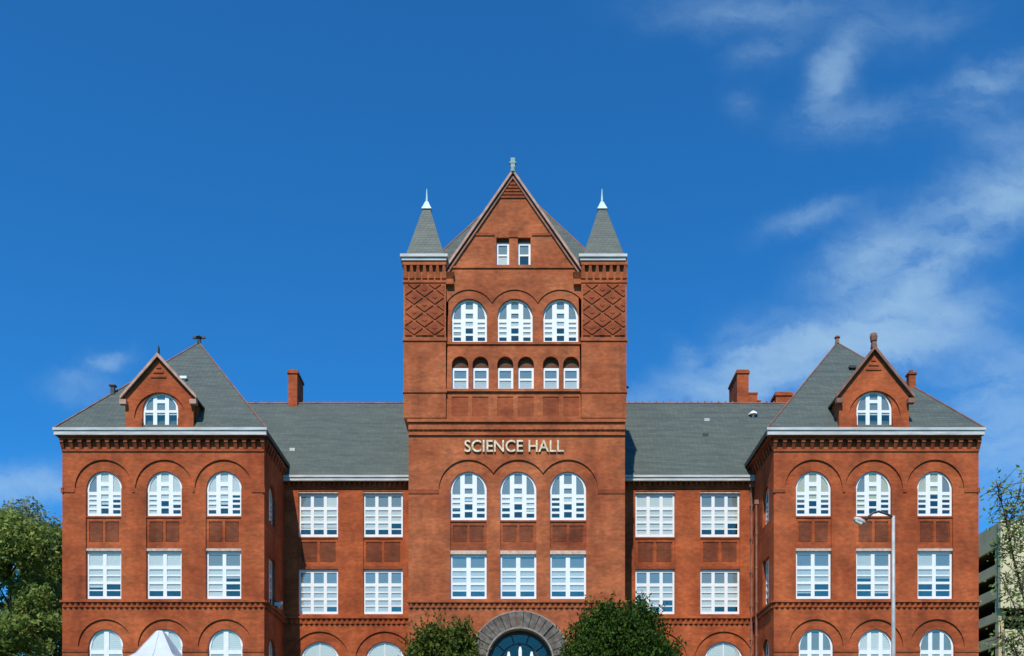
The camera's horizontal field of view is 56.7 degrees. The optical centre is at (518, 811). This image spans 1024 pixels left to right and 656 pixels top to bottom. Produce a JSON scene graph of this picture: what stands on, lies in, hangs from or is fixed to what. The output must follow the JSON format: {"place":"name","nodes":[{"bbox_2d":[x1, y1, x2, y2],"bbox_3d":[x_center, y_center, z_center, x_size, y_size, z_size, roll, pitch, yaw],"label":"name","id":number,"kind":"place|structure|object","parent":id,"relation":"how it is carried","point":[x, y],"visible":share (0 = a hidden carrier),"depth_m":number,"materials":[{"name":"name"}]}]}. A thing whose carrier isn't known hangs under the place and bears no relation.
{"place":"outdoors","nodes":[
{"label":"outdoors","id":0,"kind":"place"},
{"bbox_2d":[0,0,1023,654],"label":"sky","id":1,"kind":"structure","parent":0,"point":[777,180],"materials":[{"name":"blue"}]},
{"bbox_3d":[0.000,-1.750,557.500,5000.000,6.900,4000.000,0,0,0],"label":"ground","id":2,"kind":"structure","parent":0,"visible":0},
{"bbox_2d":[0,508,61,655],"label":"broadleaf tree","id":3,"kind":"object","parent":2,"relation":"on","point":[23,543],"visible":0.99,"depth_m":64.65,"materials":[{"name":"green plant"}]},
{"bbox_2d":[0,524,61,655],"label":"broadleaf tree","id":4,"kind":"object","parent":2,"relation":"on","point":[56,566],"visible":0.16,"depth_m":70.79,"materials":[{"name":"green plant"}]},
{"bbox_2d":[0,496,61,655],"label":"broadleaf tree","id":5,"kind":"object","parent":2,"relation":"on","point":[21,508],"visible":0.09,"depth_m":80.66,"materials":[{"name":"green plant"}]},
{"bbox_2d":[129,630,181,655],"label":"peaked tent","id":6,"kind":"object","parent":2,"relation":"on","point":[158,643],"visible":1,"depth_m":32.08,"materials":[{"name":"white fabric"}]},
{"bbox_2d":[397,611,491,655],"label":"evergreen tree","id":7,"kind":"object","parent":2,"relation":"on","point":[448,641],"visible":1,"depth_m":44.62,"materials":[{"name":"green plant"}]},
{"bbox_2d":[52,158,985,655],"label":"brick hall","id":8,"kind":"structure","parent":2,"relation":"on","point":[514,472],"depth_m":57.59,"materials":[{"name":"red brick"}]},
{"bbox_2d":[86,472,121,517],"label":"window","id":9,"kind":"structure","parent":8,"relation":"in","point":[103,488],"depth_m":57.69,"materials":[{"name":"white paint"}]},
{"bbox_2d":[87,552,120,598],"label":"window","id":10,"kind":"structure","parent":8,"relation":"in","point":[103,568],"depth_m":57.74,"materials":[{"name":"white paint"}]},
{"bbox_2d":[89,630,122,655],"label":"window","id":11,"kind":"structure","parent":8,"relation":"in","point":[105,642],"depth_m":57.75,"materials":[{"name":"white paint"}]},
{"bbox_2d":[143,393,177,424],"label":"window","id":12,"kind":"structure","parent":8,"relation":"in","point":[160,403],"depth_m":57.29,"materials":[{"name":"white paint"}]},
{"bbox_2d":[146,472,181,517],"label":"window","id":13,"kind":"structure","parent":8,"relation":"in","point":[166,486],"depth_m":57.69,"materials":[{"name":"white paint"}]},
{"bbox_2d":[147,552,181,598],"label":"window","id":14,"kind":"structure","parent":8,"relation":"in","point":[164,569],"depth_m":57.75,"materials":[{"name":"white paint"}]},
{"bbox_2d":[162,630,182,653],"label":"window","id":15,"kind":"structure","parent":8,"relation":"in","point":[174,637],"depth_m":57.75,"materials":[{"name":"white glass"}]},
{"bbox_2d":[206,472,240,517],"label":"window","id":16,"kind":"structure","parent":8,"relation":"in","point":[221,488],"depth_m":57.69,"materials":[{"name":"white paint"}]},
{"bbox_2d":[207,552,240,598],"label":"window","id":17,"kind":"structure","parent":8,"relation":"in","point":[221,566],"depth_m":57.75,"materials":[{"name":"white paint"}]},
{"bbox_2d":[209,630,242,655],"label":"window","id":18,"kind":"structure","parent":8,"relation":"in","point":[224,642],"depth_m":57.75,"materials":[{"name":"white paint"}]},
{"bbox_2d":[269,489,271,523],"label":"window","id":19,"kind":"structure","parent":8,"relation":"in","point":[270,497],"depth_m":59.77,"materials":[{"name":"white paint"}]},
{"bbox_2d":[269,559,271,603],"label":"window","id":20,"kind":"structure","parent":8,"relation":"in","point":[270,562],"depth_m":59.92,"materials":[{"name":"white paint"}]},
{"bbox_2d":[269,641,271,655],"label":"window","id":21,"kind":"structure","parent":8,"relation":"in","point":[270,646],"depth_m":59.92,"materials":[{"name":"white paint"}]},
{"bbox_2d":[299,494,337,538],"bbox_3d":[-13.207,-19.547,62.651,2.689,2.990,0.222,0,0,0],"label":"window","id":22,"kind":"structure","parent":8,"relation":"in","point":[316,511],"depth_m":62.70,"materials":[{"name":"white paint"}]},
{"bbox_2d":[299,570,337,613],"bbox_3d":[-13.207,-14.538,62.731,2.629,3.009,0.062,0,0,0],"label":"window","id":23,"kind":"structure","parent":8,"relation":"in","point":[318,589],"depth_m":62.75,"materials":[{"name":"white paint"}]},
{"bbox_2d":[301,642,338,655],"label":"window","id":24,"kind":"structure","parent":8,"relation":"in","point":[317,648],"depth_m":62.75,"materials":[{"name":"glass"}]},
{"bbox_2d":[363,494,402,538],"bbox_3d":[-8.940,-19.547,62.651,2.689,2.990,0.222,0,0,0],"label":"window","id":25,"kind":"structure","parent":8,"relation":"in","point":[381,511],"depth_m":62.70,"materials":[{"name":"white paint"}]},
{"bbox_2d":[364,570,402,613],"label":"window","id":26,"kind":"structure","parent":8,"relation":"in","point":[383,589],"depth_m":62.70,"materials":[{"name":"white paint"}]},
{"bbox_2d":[366,642,403,655],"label":"window","id":27,"kind":"structure","parent":8,"relation":"in","point":[382,648],"depth_m":62.75,"materials":[{"name":"glass"}]},
{"bbox_2d":[452,368,467,388],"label":"window","id":28,"kind":"structure","parent":8,"relation":"in","point":[459,375],"depth_m":57.81,"materials":[{"name":"white paint"}]},
{"bbox_2d":[450,472,486,521],"bbox_3d":[-3.042,-19.155,57.651,2.280,3.060,0.222,0,0,0],"label":"window","id":29,"kind":"structure","parent":8,"relation":"in","point":[465,487],"depth_m":57.69,"materials":[{"name":"white paint"}]},
{"bbox_2d":[451,555,486,598],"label":"window","id":30,"kind":"structure","parent":8,"relation":"in","point":[468,572],"depth_m":57.71,"materials":[{"name":"white paint"}]},
{"bbox_2d":[452,300,486,341],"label":"window","id":31,"kind":"structure","parent":8,"relation":"in","point":[471,315],"depth_m":57.74,"materials":[{"name":"white paint"}]},
{"bbox_2d":[473,368,488,388],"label":"window","id":32,"kind":"structure","parent":8,"relation":"in","point":[480,375],"depth_m":57.81,"materials":[{"name":"white paint"}]},
{"bbox_2d":[496,243,508,264],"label":"window","id":33,"kind":"structure","parent":8,"relation":"in","point":[502,249],"depth_m":57.81,"materials":[{"name":"white paint"}]},
{"bbox_2d":[497,368,512,388],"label":"window","id":34,"kind":"structure","parent":8,"relation":"in","point":[504,375],"depth_m":57.81,"materials":[{"name":"white paint"}]},
{"bbox_2d":[497,300,532,341],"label":"window","id":35,"kind":"structure","parent":8,"relation":"in","point":[513,314],"depth_m":57.74,"materials":[{"name":"white paint"}]},
{"bbox_2d":[500,472,535,521],"bbox_3d":[-0.025,-19.155,57.651,2.280,3.060,0.222,0,0,0],"label":"window","id":36,"kind":"structure","parent":8,"relation":"in","point":[518,488],"depth_m":57.69,"materials":[{"name":"white paint"}]},
{"bbox_2d":[500,555,535,598],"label":"window","id":37,"kind":"structure","parent":8,"relation":"in","point":[517,572],"depth_m":57.71,"materials":[{"name":"white paint"}]},
{"bbox_2d":[488,631,550,655],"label":"entrance door","id":38,"kind":"structure","parent":8,"relation":"in","point":[513,633],"depth_m":58.12,"materials":[{"name":"metal"}]},
{"bbox_2d":[518,243,529,264],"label":"window","id":39,"kind":"structure","parent":8,"relation":"in","point":[523,248],"depth_m":57.75,"materials":[{"name":"white paint"}]},
{"bbox_2d":[518,368,533,388],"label":"window","id":40,"kind":"structure","parent":8,"relation":"in","point":[525,376],"depth_m":57.81,"materials":[{"name":"white paint"}]},
{"bbox_2d":[543,368,558,388],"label":"window","id":41,"kind":"structure","parent":8,"relation":"in","point":[550,375],"depth_m":57.81,"materials":[{"name":"white paint"}]},
{"bbox_2d":[543,300,577,341],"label":"window","id":42,"kind":"structure","parent":8,"relation":"in","point":[556,315],"depth_m":57.74,"materials":[{"name":"white paint"}]},
{"bbox_2d":[550,472,585,521],"bbox_3d":[3.000,-19.155,57.651,2.280,3.060,0.222,0,0,0],"label":"window","id":43,"kind":"structure","parent":8,"relation":"in","point":[569,487],"depth_m":57.69,"materials":[{"name":"white paint"}]},
{"bbox_2d":[550,555,585,598],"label":"window","id":44,"kind":"structure","parent":8,"relation":"in","point":[567,572],"depth_m":57.71,"materials":[{"name":"white paint"}]},
{"bbox_2d":[563,368,578,388],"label":"window","id":45,"kind":"structure","parent":8,"relation":"in","point":[570,375],"depth_m":57.81,"materials":[{"name":"white paint"}]},
{"bbox_2d":[635,570,673,613],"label":"window","id":46,"kind":"structure","parent":8,"relation":"in","point":[660,583],"depth_m":62.70,"materials":[{"name":"white paint"}]},
{"bbox_2d":[635,494,674,538],"bbox_3d":[8.995,-19.547,62.651,2.689,2.990,0.222,0,0,0],"label":"window","id":47,"kind":"structure","parent":8,"relation":"in","point":[654,513],"depth_m":62.70,"materials":[{"name":"white paint"}]},
{"bbox_2d":[700,570,738,613],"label":"window","id":48,"kind":"structure","parent":8,"relation":"in","point":[718,588],"depth_m":62.70,"materials":[{"name":"white paint"}]},
{"bbox_2d":[700,494,739,538],"bbox_3d":[13.288,-19.547,62.651,2.689,2.990,0.222,0,0,0],"label":"window","id":49,"kind":"structure","parent":8,"relation":"in","point":[717,511],"depth_m":62.70,"materials":[{"name":"white paint"}]},
{"bbox_2d":[705,642,741,655],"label":"window","id":50,"kind":"structure","parent":8,"relation":"in","point":[720,648],"depth_m":62.75,"materials":[{"name":"glass"}]},
{"bbox_2d":[766,489,768,523],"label":"window","id":51,"kind":"structure","parent":8,"relation":"in","point":[767,494],"depth_m":59.82,"materials":[{"name":"white paint"}]},
{"bbox_2d":[766,559,768,603],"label":"window","id":52,"kind":"structure","parent":8,"relation":"in","point":[767,562],"depth_m":59.90,"materials":[{"name":"white paint"}]},
{"bbox_2d":[766,641,768,655],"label":"window","id":53,"kind":"structure","parent":8,"relation":"in","point":[767,646],"depth_m":59.90,"materials":[{"name":"white paint"}]},
{"bbox_2d":[796,552,829,598],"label":"window","id":54,"kind":"structure","parent":8,"relation":"in","point":[812,568],"depth_m":57.74,"materials":[{"name":"white paint"}]},
{"bbox_2d":[796,472,830,517],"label":"window","id":55,"kind":"structure","parent":8,"relation":"in","point":[811,486],"depth_m":57.69,"materials":[{"name":"white paint"}]},
{"bbox_2d":[799,630,831,655],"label":"window","id":56,"kind":"structure","parent":8,"relation":"in","point":[813,642],"depth_m":57.69,"materials":[{"name":"white paint"}]},
{"bbox_2d":[856,552,889,598],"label":"window","id":57,"kind":"structure","parent":8,"relation":"in","point":[875,566],"depth_m":57.72,"materials":[{"name":"white paint"}]},
{"bbox_2d":[856,472,890,517],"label":"window","id":58,"kind":"structure","parent":8,"relation":"in","point":[871,486],"depth_m":57.69,"materials":[{"name":"white paint"}]},
{"bbox_2d":[857,392,890,424],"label":"window","id":59,"kind":"structure","parent":8,"relation":"in","point":[871,403],"depth_m":57.29,"materials":[{"name":"white paint"}]},
{"bbox_2d":[858,630,890,655],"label":"window","id":60,"kind":"structure","parent":8,"relation":"in","point":[873,642],"depth_m":57.71,"materials":[{"name":"white paint"}]},
{"bbox_2d":[917,472,952,517],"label":"window","id":61,"kind":"structure","parent":8,"relation":"in","point":[937,484],"depth_m":57.69,"materials":[{"name":"white paint"}]},
{"bbox_2d":[918,552,951,598],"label":"window","id":62,"kind":"structure","parent":8,"relation":"in","point":[931,565],"depth_m":57.72,"materials":[{"name":"white paint"}]},
{"bbox_2d":[920,630,952,655],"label":"window","id":63,"kind":"structure","parent":8,"relation":"in","point":[934,642],"depth_m":57.69,"materials":[{"name":"white paint"}]},
{"bbox_2d":[546,590,686,655],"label":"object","id":64,"kind":"object","parent":2,"relation":"on","point":[611,630],"visible":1,"depth_m":43.91,"materials":[{"name":"green plant"}]},
{"bbox_2d":[853,510,895,655],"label":"street lamp","id":65,"kind":"object","parent":2,"relation":"on","point":[859,520],"visible":1,"depth_m":27.46,"materials":[{"name":"grey metal"}]},
{"bbox_2d":[959,459,1023,655],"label":"young tree","id":66,"kind":"object","parent":2,"relation":"on","point":[1010,547],"visible":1,"depth_m":27.43,"materials":[{"name":"green plant"}]},
{"bbox_2d":[979,520,1023,655],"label":"parking structure","id":67,"kind":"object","parent":2,"relation":"on","point":[988,619],"visible":0.27,"depth_m":99.48,"materials":[{"name":"grey concrete"}]}
]}

